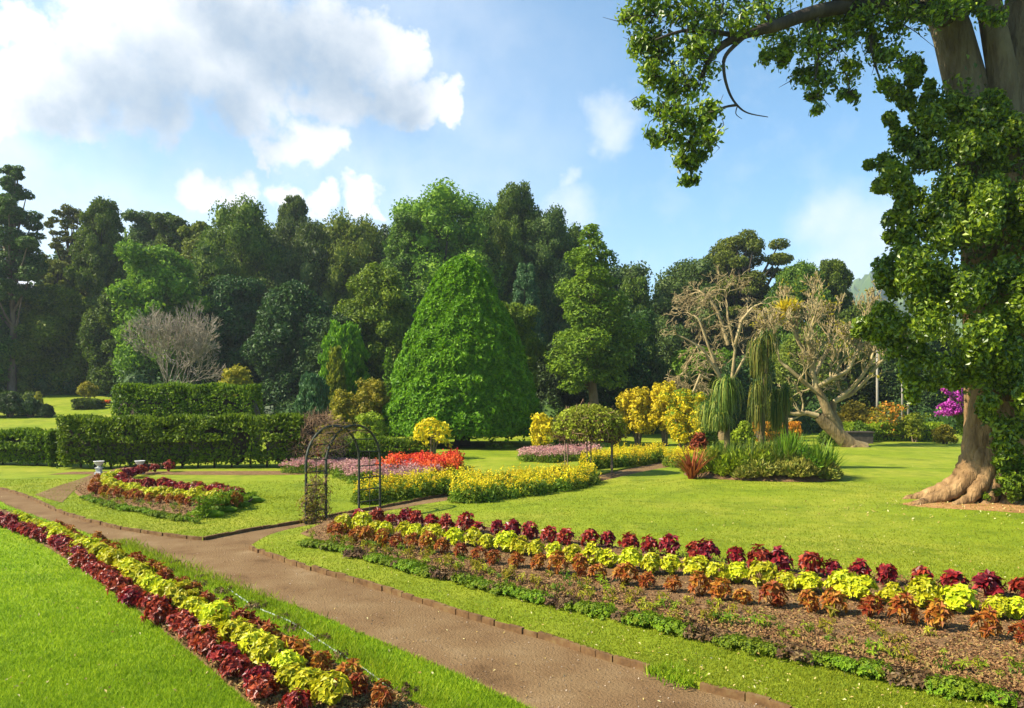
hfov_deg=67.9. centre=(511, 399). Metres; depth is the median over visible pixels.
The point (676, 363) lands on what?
forest tree
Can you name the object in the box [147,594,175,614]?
coleus
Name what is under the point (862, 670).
edging plant
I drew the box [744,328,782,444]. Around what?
pony tail palm
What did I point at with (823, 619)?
seedling
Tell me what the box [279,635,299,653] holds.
coleus
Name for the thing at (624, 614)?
edging plant
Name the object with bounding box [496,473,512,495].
yellow flower
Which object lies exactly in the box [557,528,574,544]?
coleus
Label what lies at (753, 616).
seedling
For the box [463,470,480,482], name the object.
yellow flower
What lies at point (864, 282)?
hills
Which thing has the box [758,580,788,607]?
coleus
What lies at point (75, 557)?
coleus
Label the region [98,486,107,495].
coleus
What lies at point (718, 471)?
leafy plant
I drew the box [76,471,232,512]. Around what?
soil clods
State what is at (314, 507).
climbing vine
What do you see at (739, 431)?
green bush
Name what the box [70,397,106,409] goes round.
clipped shrub
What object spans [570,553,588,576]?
coleus
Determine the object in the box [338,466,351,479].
pink flower
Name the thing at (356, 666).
coleus
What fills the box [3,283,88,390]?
forest tree
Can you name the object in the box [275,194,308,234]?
forest tree
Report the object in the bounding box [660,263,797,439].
bare drooping tree
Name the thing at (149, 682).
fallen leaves
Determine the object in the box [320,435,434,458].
hedge
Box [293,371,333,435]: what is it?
weeping tree
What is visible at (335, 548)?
edging plant
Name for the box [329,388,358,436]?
olive bush
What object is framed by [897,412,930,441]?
leafy bush
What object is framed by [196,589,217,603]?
coleus
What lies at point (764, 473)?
variegated plant
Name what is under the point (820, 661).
edging plant
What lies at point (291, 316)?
forest tree
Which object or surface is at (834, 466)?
variegated plant
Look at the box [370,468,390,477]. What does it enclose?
pink flower
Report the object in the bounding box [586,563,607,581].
coleus
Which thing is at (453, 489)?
yellow flower
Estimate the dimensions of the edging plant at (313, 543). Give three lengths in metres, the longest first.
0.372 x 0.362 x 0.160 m
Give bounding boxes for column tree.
[317,319,377,421]
[326,345,348,421]
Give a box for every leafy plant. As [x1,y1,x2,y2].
[679,451,693,472]
[702,448,722,471]
[706,458,719,471]
[713,462,732,475]
[714,451,741,476]
[727,447,744,456]
[729,455,748,467]
[729,455,750,472]
[744,448,757,459]
[748,448,769,461]
[752,452,772,470]
[759,450,774,463]
[788,445,808,458]
[799,453,822,473]
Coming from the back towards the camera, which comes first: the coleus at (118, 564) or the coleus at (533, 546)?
the coleus at (533, 546)
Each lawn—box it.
[0,395,820,539]
[0,502,524,707]
[252,434,1023,707]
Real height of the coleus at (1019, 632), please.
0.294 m
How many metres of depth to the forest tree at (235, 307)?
72.08 m
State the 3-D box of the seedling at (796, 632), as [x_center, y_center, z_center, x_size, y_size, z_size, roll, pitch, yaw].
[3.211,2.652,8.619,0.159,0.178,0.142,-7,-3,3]
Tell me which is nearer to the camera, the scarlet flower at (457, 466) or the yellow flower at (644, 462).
the scarlet flower at (457, 466)
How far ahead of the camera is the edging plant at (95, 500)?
19.77 m
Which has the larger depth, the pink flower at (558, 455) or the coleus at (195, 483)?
the pink flower at (558, 455)
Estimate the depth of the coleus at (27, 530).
14.87 m
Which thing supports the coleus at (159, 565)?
on the flower bed soil at (174, 637)
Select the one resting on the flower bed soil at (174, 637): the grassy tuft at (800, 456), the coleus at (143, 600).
the coleus at (143, 600)
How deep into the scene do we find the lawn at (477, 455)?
29.20 m
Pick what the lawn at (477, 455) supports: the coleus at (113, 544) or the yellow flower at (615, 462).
the yellow flower at (615, 462)
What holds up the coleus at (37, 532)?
on the flower bed soil at (174, 637)
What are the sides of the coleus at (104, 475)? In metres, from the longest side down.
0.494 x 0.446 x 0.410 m
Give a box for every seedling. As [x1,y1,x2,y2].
[381,543,393,555]
[401,548,412,555]
[419,547,431,560]
[420,556,432,563]
[438,555,448,566]
[446,555,454,562]
[451,561,463,570]
[466,555,472,565]
[473,558,484,570]
[501,567,513,580]
[505,570,515,580]
[516,572,526,583]
[528,574,538,581]
[532,576,543,584]
[552,581,564,593]
[559,568,570,579]
[570,572,579,580]
[575,590,587,600]
[577,576,593,590]
[584,585,595,599]
[595,572,607,584]
[602,582,614,593]
[603,587,617,602]
[619,581,630,591]
[624,595,633,607]
[626,590,637,598]
[631,586,643,594]
[635,596,647,605]
[638,599,650,612]
[641,602,655,611]
[655,591,669,602]
[659,596,672,608]
[666,608,682,619]
[669,599,680,609]
[683,595,694,603]
[697,608,714,622]
[707,597,723,606]
[708,605,723,619]
[713,609,726,621]
[720,610,739,625]
[725,602,737,612]
[736,615,747,624]
[749,611,765,624]
[753,611,771,627]
[775,620,785,630]
[787,625,800,639]
[800,620,814,631]
[817,620,833,633]
[818,617,827,627]
[823,601,839,617]
[824,634,836,641]
[843,634,854,644]
[863,637,877,648]
[865,637,884,657]
[866,617,880,630]
[878,645,889,653]
[880,631,897,643]
[886,647,899,657]
[889,631,903,642]
[892,643,915,659]
[907,655,917,665]
[923,626,937,635]
[932,655,950,673]
[938,648,948,654]
[951,655,973,671]
[971,657,983,666]
[973,655,989,666]
[994,668,1005,676]
[1002,653,1023,667]
[1008,663,1023,674]
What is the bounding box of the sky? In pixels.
[0,0,1004,345]
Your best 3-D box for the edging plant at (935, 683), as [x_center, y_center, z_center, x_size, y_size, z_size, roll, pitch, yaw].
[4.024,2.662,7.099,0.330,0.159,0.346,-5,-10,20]
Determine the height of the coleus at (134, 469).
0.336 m
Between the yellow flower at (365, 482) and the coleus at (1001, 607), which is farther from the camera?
the yellow flower at (365, 482)
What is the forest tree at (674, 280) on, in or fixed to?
on the ground
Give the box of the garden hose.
[228,588,413,705]
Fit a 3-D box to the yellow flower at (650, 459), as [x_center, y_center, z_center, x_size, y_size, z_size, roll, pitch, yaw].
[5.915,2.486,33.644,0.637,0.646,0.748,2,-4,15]
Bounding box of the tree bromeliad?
[773,296,803,319]
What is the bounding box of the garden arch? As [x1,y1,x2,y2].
[305,424,380,523]
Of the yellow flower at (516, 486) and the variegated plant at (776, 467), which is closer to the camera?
the yellow flower at (516, 486)
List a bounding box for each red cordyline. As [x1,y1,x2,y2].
[669,445,712,478]
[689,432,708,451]
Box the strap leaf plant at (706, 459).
[701,450,718,468]
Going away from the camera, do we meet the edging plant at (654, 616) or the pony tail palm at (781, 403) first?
the edging plant at (654, 616)
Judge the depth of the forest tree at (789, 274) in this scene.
76.51 m
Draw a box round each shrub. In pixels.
[34,391,43,403]
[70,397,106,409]
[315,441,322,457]
[867,401,908,440]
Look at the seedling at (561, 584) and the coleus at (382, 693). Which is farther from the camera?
the seedling at (561, 584)
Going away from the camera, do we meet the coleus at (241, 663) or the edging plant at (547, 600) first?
the coleus at (241, 663)
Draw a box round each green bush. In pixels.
[484,439,515,447]
[553,436,577,445]
[592,433,622,441]
[697,418,721,449]
[730,420,756,449]
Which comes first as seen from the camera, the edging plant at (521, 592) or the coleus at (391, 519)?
the edging plant at (521, 592)
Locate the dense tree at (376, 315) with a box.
[332,262,412,408]
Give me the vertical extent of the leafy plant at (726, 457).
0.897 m
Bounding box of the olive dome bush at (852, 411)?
[837,400,875,425]
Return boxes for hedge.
[0,427,66,465]
[55,412,316,468]
[111,381,264,455]
[186,487,264,518]
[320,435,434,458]
[752,421,802,441]
[842,421,943,441]
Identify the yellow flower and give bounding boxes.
[349,482,375,504]
[351,480,371,500]
[357,470,382,491]
[363,477,387,503]
[367,472,389,500]
[370,471,395,494]
[384,469,399,484]
[387,479,407,500]
[388,475,412,497]
[399,476,417,488]
[400,469,417,483]
[403,481,422,497]
[409,468,433,489]
[411,470,430,495]
[424,475,442,495]
[429,467,445,478]
[434,466,452,489]
[436,470,455,493]
[447,483,468,502]
[449,471,468,483]
[449,475,468,501]
[453,465,472,477]
[461,473,485,503]
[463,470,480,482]
[465,466,485,481]
[471,477,496,502]
[484,473,506,500]
[489,472,507,497]
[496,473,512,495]
[497,465,515,479]
[500,465,516,479]
[502,477,521,495]
[502,483,521,498]
[507,467,524,486]
[511,476,533,495]
[517,470,537,496]
[519,469,542,495]
[527,463,544,479]
[533,474,554,494]
[545,469,558,485]
[551,472,571,491]
[554,460,571,472]
[554,471,575,490]
[556,466,569,475]
[560,465,579,482]
[565,469,582,488]
[572,464,591,484]
[575,473,587,488]
[577,451,596,470]
[579,458,598,480]
[579,466,598,485]
[582,450,599,468]
[587,467,601,482]
[593,450,609,468]
[604,450,618,467]
[609,448,623,466]
[610,449,628,466]
[620,448,636,465]
[630,451,642,464]
[635,449,645,464]
[640,449,652,461]
[640,450,648,464]
[645,446,658,463]
[652,443,665,461]
[662,452,676,466]
[668,450,680,464]
[668,454,683,467]
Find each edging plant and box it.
[88,498,104,503]
[105,503,119,508]
[114,502,132,510]
[120,505,133,510]
[129,506,139,511]
[135,506,150,512]
[149,510,167,517]
[165,512,182,519]
[170,513,190,520]
[181,516,193,520]
[189,518,202,522]
[191,579,206,585]
[214,585,232,594]
[243,600,267,610]
[273,612,289,618]
[283,622,302,632]
[296,538,314,545]
[301,539,319,546]
[306,538,324,547]
[308,633,330,642]
[317,539,335,549]
[320,541,339,550]
[328,544,341,551]
[329,648,348,659]
[338,545,354,551]
[342,547,362,557]
[344,546,364,555]
[364,555,378,561]
[370,553,394,563]
[379,556,394,565]
[393,559,408,568]
[394,682,419,697]
[397,559,421,571]
[399,559,426,570]
[409,565,428,573]
[416,566,437,576]
[421,565,440,572]
[429,566,448,578]
[430,571,447,578]
[437,568,462,579]
[442,569,460,579]
[450,572,476,582]
[451,570,473,579]
[451,572,479,584]
[463,575,487,583]
[464,579,483,588]
[469,578,494,588]
[475,579,495,589]
[486,581,515,594]
[493,581,516,592]
[499,585,527,596]
[510,587,531,598]
[513,588,543,600]
[522,588,553,603]
[535,591,561,604]
[544,595,563,605]
[549,594,577,609]
[554,593,580,607]
[563,600,588,610]
[579,600,604,614]
[587,601,617,619]
[587,602,608,610]
[596,605,617,615]
[610,609,630,621]
[611,607,633,617]
[621,609,652,626]
[624,611,659,625]
[641,610,669,628]
[650,615,681,632]
[650,618,671,628]
[659,619,697,635]
[680,618,709,638]
[682,628,706,641]
[692,628,717,641]
[702,629,727,642]
[711,635,741,645]
[714,632,751,647]
[737,635,769,655]
[752,639,778,654]
[758,640,790,656]
[774,644,803,660]
[781,646,821,666]
[801,649,824,662]
[813,651,829,664]
[815,650,845,667]
[823,653,860,671]
[832,656,859,671]
[845,657,890,678]
[849,658,891,676]
[881,664,904,678]
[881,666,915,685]
[894,670,930,685]
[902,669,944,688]
[924,673,963,700]
[924,675,959,693]
[934,675,980,700]
[944,676,995,697]
[965,682,994,698]
[982,687,1023,707]
[997,690,1023,707]
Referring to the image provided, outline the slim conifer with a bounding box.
[513,262,544,369]
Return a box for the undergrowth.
[3,363,963,433]
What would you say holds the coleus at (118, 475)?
on the flower bed soil at (169, 510)
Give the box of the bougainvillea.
[934,388,963,439]
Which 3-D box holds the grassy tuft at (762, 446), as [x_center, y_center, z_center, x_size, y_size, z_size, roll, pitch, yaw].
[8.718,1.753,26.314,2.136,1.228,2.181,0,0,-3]
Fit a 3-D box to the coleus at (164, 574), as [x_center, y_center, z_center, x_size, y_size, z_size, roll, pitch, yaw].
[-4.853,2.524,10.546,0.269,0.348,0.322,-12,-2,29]
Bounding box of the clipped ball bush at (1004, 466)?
[981,434,1023,502]
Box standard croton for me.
[76,380,99,397]
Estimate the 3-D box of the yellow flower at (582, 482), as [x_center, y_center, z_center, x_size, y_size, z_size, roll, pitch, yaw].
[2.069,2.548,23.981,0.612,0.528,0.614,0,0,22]
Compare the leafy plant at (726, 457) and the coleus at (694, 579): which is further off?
the leafy plant at (726, 457)
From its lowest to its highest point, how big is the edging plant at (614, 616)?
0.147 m
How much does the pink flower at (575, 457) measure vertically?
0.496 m
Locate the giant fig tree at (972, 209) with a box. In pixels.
[603,0,1023,504]
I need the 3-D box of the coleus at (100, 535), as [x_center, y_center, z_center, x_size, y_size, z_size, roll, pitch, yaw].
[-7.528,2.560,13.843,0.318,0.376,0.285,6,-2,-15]
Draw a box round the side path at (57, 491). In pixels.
[35,472,105,501]
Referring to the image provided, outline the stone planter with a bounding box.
[846,431,874,443]
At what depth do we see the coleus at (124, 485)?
21.59 m
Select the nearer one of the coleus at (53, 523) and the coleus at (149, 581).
the coleus at (149, 581)
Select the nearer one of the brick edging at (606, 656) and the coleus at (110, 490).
the brick edging at (606, 656)
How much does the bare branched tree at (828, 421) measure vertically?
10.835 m
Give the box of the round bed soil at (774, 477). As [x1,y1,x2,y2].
[684,471,838,481]
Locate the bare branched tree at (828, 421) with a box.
[749,272,909,447]
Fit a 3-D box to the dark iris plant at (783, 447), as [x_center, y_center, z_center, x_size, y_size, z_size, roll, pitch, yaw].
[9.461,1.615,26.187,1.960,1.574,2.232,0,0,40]
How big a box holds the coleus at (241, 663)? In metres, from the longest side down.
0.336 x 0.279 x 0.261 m
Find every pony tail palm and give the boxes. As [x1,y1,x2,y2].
[693,374,746,447]
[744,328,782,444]
[767,383,800,435]
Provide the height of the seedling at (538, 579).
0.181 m
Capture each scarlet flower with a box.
[376,454,402,468]
[389,452,408,463]
[402,453,422,461]
[413,456,430,464]
[416,460,437,471]
[423,452,443,457]
[429,456,448,470]
[430,458,444,470]
[442,448,464,466]
[443,450,463,465]
[443,458,455,473]
[445,455,459,472]
[447,452,462,466]
[448,454,464,469]
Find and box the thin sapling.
[382,347,392,435]
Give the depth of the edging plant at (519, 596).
10.48 m
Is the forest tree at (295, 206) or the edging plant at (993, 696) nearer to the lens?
the edging plant at (993, 696)
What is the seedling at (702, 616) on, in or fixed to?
on the flower bed soil at (890, 629)
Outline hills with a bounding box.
[845,271,962,359]
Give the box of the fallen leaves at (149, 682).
[2,533,469,707]
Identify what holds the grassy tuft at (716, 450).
on the round bed soil at (774, 477)
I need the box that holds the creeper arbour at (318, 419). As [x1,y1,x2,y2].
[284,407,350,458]
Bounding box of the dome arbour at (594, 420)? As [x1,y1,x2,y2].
[548,400,632,477]
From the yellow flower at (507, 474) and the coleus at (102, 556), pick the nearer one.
the coleus at (102, 556)
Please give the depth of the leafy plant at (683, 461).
28.02 m
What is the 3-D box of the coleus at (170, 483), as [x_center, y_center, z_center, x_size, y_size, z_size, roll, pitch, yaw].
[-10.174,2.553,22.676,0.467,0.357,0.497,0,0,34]
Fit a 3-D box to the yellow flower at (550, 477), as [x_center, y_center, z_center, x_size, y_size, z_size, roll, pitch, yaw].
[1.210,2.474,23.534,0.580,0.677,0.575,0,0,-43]
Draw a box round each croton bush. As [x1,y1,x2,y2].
[215,363,260,402]
[410,417,452,454]
[529,412,557,447]
[615,387,653,445]
[643,380,677,445]
[656,388,706,449]
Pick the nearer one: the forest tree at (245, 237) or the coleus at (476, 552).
the coleus at (476, 552)
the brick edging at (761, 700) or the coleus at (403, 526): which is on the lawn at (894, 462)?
the brick edging at (761, 700)
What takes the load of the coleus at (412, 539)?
on the flower bed soil at (890, 629)
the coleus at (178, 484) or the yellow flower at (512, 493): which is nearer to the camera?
the yellow flower at (512, 493)
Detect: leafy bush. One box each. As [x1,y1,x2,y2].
[816,430,837,445]
[849,420,875,440]
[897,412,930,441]
[931,424,958,443]
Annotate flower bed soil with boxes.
[0,509,402,707]
[74,463,208,517]
[300,513,1023,697]
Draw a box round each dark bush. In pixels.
[0,389,21,394]
[0,390,23,416]
[17,390,44,397]
[17,396,42,416]
[37,404,55,416]
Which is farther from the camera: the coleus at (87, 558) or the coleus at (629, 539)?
the coleus at (629, 539)
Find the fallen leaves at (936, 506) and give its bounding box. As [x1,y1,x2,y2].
[760,494,1022,523]
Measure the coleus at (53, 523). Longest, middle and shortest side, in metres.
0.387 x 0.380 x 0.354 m
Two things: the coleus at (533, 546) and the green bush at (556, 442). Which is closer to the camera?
the coleus at (533, 546)
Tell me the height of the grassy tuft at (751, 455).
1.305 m
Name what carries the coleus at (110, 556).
on the flower bed soil at (174, 637)
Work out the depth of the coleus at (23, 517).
15.91 m
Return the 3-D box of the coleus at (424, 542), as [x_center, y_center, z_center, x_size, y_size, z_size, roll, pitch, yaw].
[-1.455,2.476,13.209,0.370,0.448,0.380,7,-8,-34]
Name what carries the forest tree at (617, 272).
on the ground
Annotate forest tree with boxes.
[0,294,20,387]
[0,324,55,392]
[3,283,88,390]
[29,243,87,291]
[35,259,75,288]
[42,203,89,297]
[59,195,129,296]
[75,288,129,396]
[104,239,214,383]
[121,208,172,248]
[121,227,128,239]
[146,212,191,253]
[173,220,209,308]
[184,274,265,394]
[190,192,288,400]
[231,219,278,407]
[239,279,333,406]
[259,217,345,314]
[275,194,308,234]
[305,311,372,408]
[316,206,386,394]
[376,223,391,396]
[381,210,443,329]
[388,177,507,328]
[468,199,508,300]
[483,179,554,346]
[501,301,546,435]
[507,202,582,345]
[536,339,588,412]
[554,221,590,330]
[570,305,658,421]
[581,262,628,311]
[612,275,668,406]
[621,256,750,383]
[668,345,732,405]
[693,267,778,366]
[696,229,794,358]
[706,356,783,432]
[761,259,849,395]
[770,329,850,410]
[819,258,854,326]
[819,300,901,413]
[870,315,963,415]
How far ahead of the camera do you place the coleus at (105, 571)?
11.03 m
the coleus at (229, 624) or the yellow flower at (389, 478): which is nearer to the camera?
the coleus at (229, 624)
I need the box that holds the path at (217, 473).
[56,471,304,474]
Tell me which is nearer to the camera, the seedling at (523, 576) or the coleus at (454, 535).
the seedling at (523, 576)
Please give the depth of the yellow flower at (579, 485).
23.66 m
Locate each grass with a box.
[0,478,441,536]
[643,656,711,689]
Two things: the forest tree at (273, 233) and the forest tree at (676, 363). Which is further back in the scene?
the forest tree at (273, 233)
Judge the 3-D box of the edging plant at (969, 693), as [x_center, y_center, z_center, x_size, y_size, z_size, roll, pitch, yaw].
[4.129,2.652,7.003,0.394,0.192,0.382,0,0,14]
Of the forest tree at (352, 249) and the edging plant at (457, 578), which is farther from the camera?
the forest tree at (352, 249)
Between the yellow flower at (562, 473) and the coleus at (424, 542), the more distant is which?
the yellow flower at (562, 473)
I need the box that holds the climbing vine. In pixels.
[295,418,374,524]
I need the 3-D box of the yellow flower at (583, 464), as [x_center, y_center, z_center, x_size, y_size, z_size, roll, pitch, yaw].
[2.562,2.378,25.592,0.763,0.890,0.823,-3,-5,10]
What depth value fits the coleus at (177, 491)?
19.75 m
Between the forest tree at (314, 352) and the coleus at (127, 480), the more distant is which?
the forest tree at (314, 352)
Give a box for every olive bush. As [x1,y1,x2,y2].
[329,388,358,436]
[349,377,391,436]
[354,410,388,444]
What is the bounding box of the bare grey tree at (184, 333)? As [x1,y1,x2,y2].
[118,298,228,394]
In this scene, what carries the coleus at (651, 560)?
on the flower bed soil at (890, 629)
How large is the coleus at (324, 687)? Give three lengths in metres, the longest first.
0.389 x 0.380 x 0.336 m
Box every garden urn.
[93,461,103,474]
[135,460,145,473]
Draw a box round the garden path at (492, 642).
[0,462,764,707]
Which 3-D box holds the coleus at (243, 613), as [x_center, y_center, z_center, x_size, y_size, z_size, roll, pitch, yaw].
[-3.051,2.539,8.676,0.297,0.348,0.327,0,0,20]
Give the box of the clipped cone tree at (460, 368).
[382,254,541,445]
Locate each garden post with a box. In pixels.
[876,350,878,421]
[901,384,902,418]
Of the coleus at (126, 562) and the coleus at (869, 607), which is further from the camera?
the coleus at (126, 562)
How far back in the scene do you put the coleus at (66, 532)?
14.32 m
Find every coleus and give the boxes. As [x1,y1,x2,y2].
[1,512,20,529]
[7,520,17,532]
[11,521,26,533]
[16,522,33,536]
[17,513,31,521]
[20,524,37,538]
[25,518,40,522]
[29,526,48,542]
[39,531,53,542]
[42,521,60,533]
[45,525,64,534]
[47,526,66,537]
[48,533,63,547]
[53,535,72,551]
[55,519,64,527]
[57,529,71,534]
[59,540,73,555]
[66,524,77,531]
[66,533,81,541]
[68,538,91,555]
[68,543,84,553]
[68,549,87,567]
[80,537,100,547]
[80,553,97,564]
[81,559,96,572]
[85,542,101,554]
[85,560,109,574]
[88,481,100,493]
[88,542,110,555]
[89,477,101,483]
[89,564,110,582]
[91,530,106,540]
[95,565,123,580]
[96,546,112,561]
[97,547,114,564]
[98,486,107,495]
[100,539,110,545]
[101,472,112,476]
[101,477,118,484]
[102,572,120,590]
[103,481,113,487]
[103,548,127,567]
[105,471,116,476]
[105,574,133,595]
[106,485,114,497]
[108,541,122,551]
[110,480,122,487]
[112,485,124,497]
[114,473,123,478]
[116,557,134,568]
[117,558,141,573]
[117,584,144,600]
[117,588,144,607]
[119,467,131,475]
[120,482,127,490]
[121,561,157,583]
[122,489,128,498]
[123,477,131,482]
[126,482,140,489]
[127,488,141,499]
[128,551,142,561]
[129,467,139,476]
[129,478,142,484]
[131,554,147,562]
[134,490,143,500]
[134,569,156,586]
[136,464,147,473]
[136,591,158,608]
[139,574,163,595]
[140,477,155,486]
[140,600,173,626]
[143,492,154,501]
[144,486,156,497]
[146,559,156,568]
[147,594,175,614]
[150,464,160,471]
[150,579,177,597]
[151,561,167,571]
[152,485,166,496]
[153,569,171,581]
[155,477,171,486]
[155,494,164,502]
[156,567,175,580]
[162,480,177,488]
[162,578,199,607]
[163,459,175,471]
[163,487,174,495]
[164,493,175,503]
[165,608,197,630]
[170,588,199,607]
[172,488,184,497]
[173,575,190,583]
[174,481,184,488]
[174,493,186,503]
[177,615,200,638]
[178,594,211,612]
[179,482,189,490]
[182,582,202,593]
[184,496,194,505]
[186,623,219,649]
[187,485,207,496]
[188,481,198,490]
[190,602,215,618]
[192,632,221,657]
[195,481,207,490]
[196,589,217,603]
[198,599,235,621]
[199,613,228,635]
[205,482,217,490]
[206,488,221,497]
[206,641,246,665]
[211,482,228,490]
[216,616,248,644]
[217,653,253,678]
[222,486,235,492]
[224,596,237,610]
[229,491,243,506]
[229,622,257,646]
[230,607,256,632]
[232,486,244,492]
[236,628,270,658]
[242,663,276,687]
[245,673,279,700]
[248,616,265,627]
[248,633,288,665]
[261,618,282,639]
[269,649,307,681]
[273,662,303,688]
[277,688,312,707]
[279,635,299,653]
[288,638,313,663]
[288,666,326,697]
[309,650,332,670]
[310,670,352,705]
[326,520,337,537]
[332,522,349,538]
[334,513,352,532]
[334,658,366,685]
[347,525,363,540]
[349,672,369,695]
[351,508,364,517]
[351,511,372,528]
[357,525,374,543]
[368,520,381,533]
[370,507,385,521]
[370,678,395,707]
[374,528,389,546]
[377,521,395,534]
[385,513,397,524]
[389,533,403,547]
[394,520,414,536]
[396,507,411,524]
[403,532,418,548]
[405,522,421,537]
[407,509,423,525]
[418,530,437,552]
[421,523,441,537]
[423,513,439,527]
[426,524,445,542]
[434,537,449,553]
[438,513,455,530]
[444,526,465,545]
[452,542,468,556]
[455,511,474,531]
[464,526,482,545]
[470,546,486,560]
[471,521,485,530]
[477,534,494,549]
[485,549,501,565]
[489,519,504,535]
[493,530,518,551]
[501,518,521,536]
[508,551,524,566]
[509,535,529,554]
[521,521,539,539]
[527,539,545,556]
[529,552,546,569]
[540,525,557,542]
[545,541,562,557]
[547,549,569,573]
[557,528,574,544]
[562,543,580,562]
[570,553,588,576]
[580,541,606,564]
[581,528,599,545]
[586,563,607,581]
[598,548,619,567]
[599,530,615,547]
[611,560,638,584]
[617,531,639,549]
[618,545,642,570]
[637,570,655,588]
[639,552,662,573]
[640,534,658,552]
[657,533,680,555]
[660,553,682,574]
[662,574,681,591]
[681,555,709,578]
[685,541,699,556]
[687,569,711,595]
[693,537,720,560]
[706,561,730,581]
[707,577,733,598]
[726,546,746,562]
[727,561,749,583]
[732,587,753,603]
[746,543,773,567]
[747,560,779,587]
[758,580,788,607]
[769,545,793,571]
[772,570,798,590]
[794,571,824,591]
[797,589,820,612]
[798,550,824,574]
[818,585,847,613]
[822,558,842,575]
[823,569,858,597]
[846,574,878,600]
[847,558,871,577]
[856,594,884,616]
[874,581,906,604]
[876,563,898,583]
[887,591,920,625]
[904,574,942,607]
[909,565,933,581]
[922,598,953,628]
[938,568,969,587]
[938,583,981,612]
[968,604,1003,637]
[970,568,1006,596]
[981,594,1016,618]
[1004,596,1023,619]
[1006,619,1023,642]
[1007,575,1023,599]
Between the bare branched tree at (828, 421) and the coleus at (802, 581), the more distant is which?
the bare branched tree at (828, 421)
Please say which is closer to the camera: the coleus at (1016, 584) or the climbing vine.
the coleus at (1016, 584)
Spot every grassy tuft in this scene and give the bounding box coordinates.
[698,439,727,465]
[704,436,748,467]
[720,438,741,454]
[734,436,768,457]
[737,440,772,468]
[746,432,777,449]
[755,435,778,465]
[763,440,787,465]
[777,440,807,469]
[789,445,818,469]
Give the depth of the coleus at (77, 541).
13.30 m
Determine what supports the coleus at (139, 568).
on the flower bed soil at (174, 637)
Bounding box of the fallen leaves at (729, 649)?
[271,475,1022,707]
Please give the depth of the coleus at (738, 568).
11.09 m
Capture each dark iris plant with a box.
[762,429,810,458]
[774,426,819,451]
[774,431,804,450]
[775,432,806,450]
[804,433,843,468]
[816,437,854,465]
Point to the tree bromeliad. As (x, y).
(781, 304)
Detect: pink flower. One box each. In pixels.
[278,461,293,472]
[281,458,299,468]
[285,463,303,473]
[296,459,314,473]
[309,463,324,473]
[320,461,334,473]
[329,462,344,475]
[331,460,349,478]
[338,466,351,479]
[340,469,351,479]
[342,464,357,472]
[346,467,360,480]
[347,466,371,483]
[356,466,378,483]
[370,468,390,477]
[374,471,392,478]
[387,463,404,474]
[387,470,408,478]
[398,463,415,471]
[423,463,442,472]
[519,449,535,461]
[527,449,541,461]
[534,448,548,461]
[535,450,547,462]
[541,450,558,461]
[542,449,558,462]
[549,449,563,461]
[555,449,570,460]
[569,450,580,460]
[574,448,588,459]
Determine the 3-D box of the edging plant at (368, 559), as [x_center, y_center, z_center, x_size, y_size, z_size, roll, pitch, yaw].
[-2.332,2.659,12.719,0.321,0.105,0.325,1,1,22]
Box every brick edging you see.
[0,487,447,539]
[1,501,529,707]
[249,545,650,671]
[700,682,794,707]
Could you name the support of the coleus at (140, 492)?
on the flower bed soil at (169, 510)
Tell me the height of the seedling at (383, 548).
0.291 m
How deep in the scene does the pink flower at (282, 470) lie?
28.70 m
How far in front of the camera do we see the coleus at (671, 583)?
10.68 m
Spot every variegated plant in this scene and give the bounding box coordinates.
[731,464,759,478]
[739,464,753,476]
[749,458,775,477]
[759,462,780,475]
[773,459,789,474]
[781,460,801,476]
[786,464,811,476]
[789,457,813,477]
[792,457,813,476]
[803,458,821,475]
[818,466,841,479]
[821,458,842,477]
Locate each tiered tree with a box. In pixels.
[0,164,53,391]
[541,223,652,436]
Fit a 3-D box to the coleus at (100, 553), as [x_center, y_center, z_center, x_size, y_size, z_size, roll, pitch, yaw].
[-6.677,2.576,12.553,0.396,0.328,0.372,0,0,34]
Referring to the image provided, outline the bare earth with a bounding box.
[903,498,1023,512]
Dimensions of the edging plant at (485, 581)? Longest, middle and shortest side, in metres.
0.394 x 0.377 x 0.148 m
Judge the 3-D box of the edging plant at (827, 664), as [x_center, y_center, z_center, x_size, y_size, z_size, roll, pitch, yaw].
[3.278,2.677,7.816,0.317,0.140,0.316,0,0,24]
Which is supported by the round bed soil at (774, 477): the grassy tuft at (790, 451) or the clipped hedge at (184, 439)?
the grassy tuft at (790, 451)
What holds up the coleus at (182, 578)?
on the flower bed soil at (174, 637)
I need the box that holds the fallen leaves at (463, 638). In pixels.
[42,515,705,701]
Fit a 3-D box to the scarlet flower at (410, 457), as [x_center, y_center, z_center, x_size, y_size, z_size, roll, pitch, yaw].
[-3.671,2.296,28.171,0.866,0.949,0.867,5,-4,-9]
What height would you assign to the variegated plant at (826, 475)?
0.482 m
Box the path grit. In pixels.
[65,521,766,707]
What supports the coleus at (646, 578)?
on the flower bed soil at (890, 629)
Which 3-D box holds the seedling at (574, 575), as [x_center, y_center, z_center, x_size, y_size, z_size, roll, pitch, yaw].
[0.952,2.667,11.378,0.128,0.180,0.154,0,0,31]
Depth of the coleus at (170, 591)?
9.65 m
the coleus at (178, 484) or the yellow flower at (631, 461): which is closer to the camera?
the coleus at (178, 484)
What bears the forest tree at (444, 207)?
on the ground

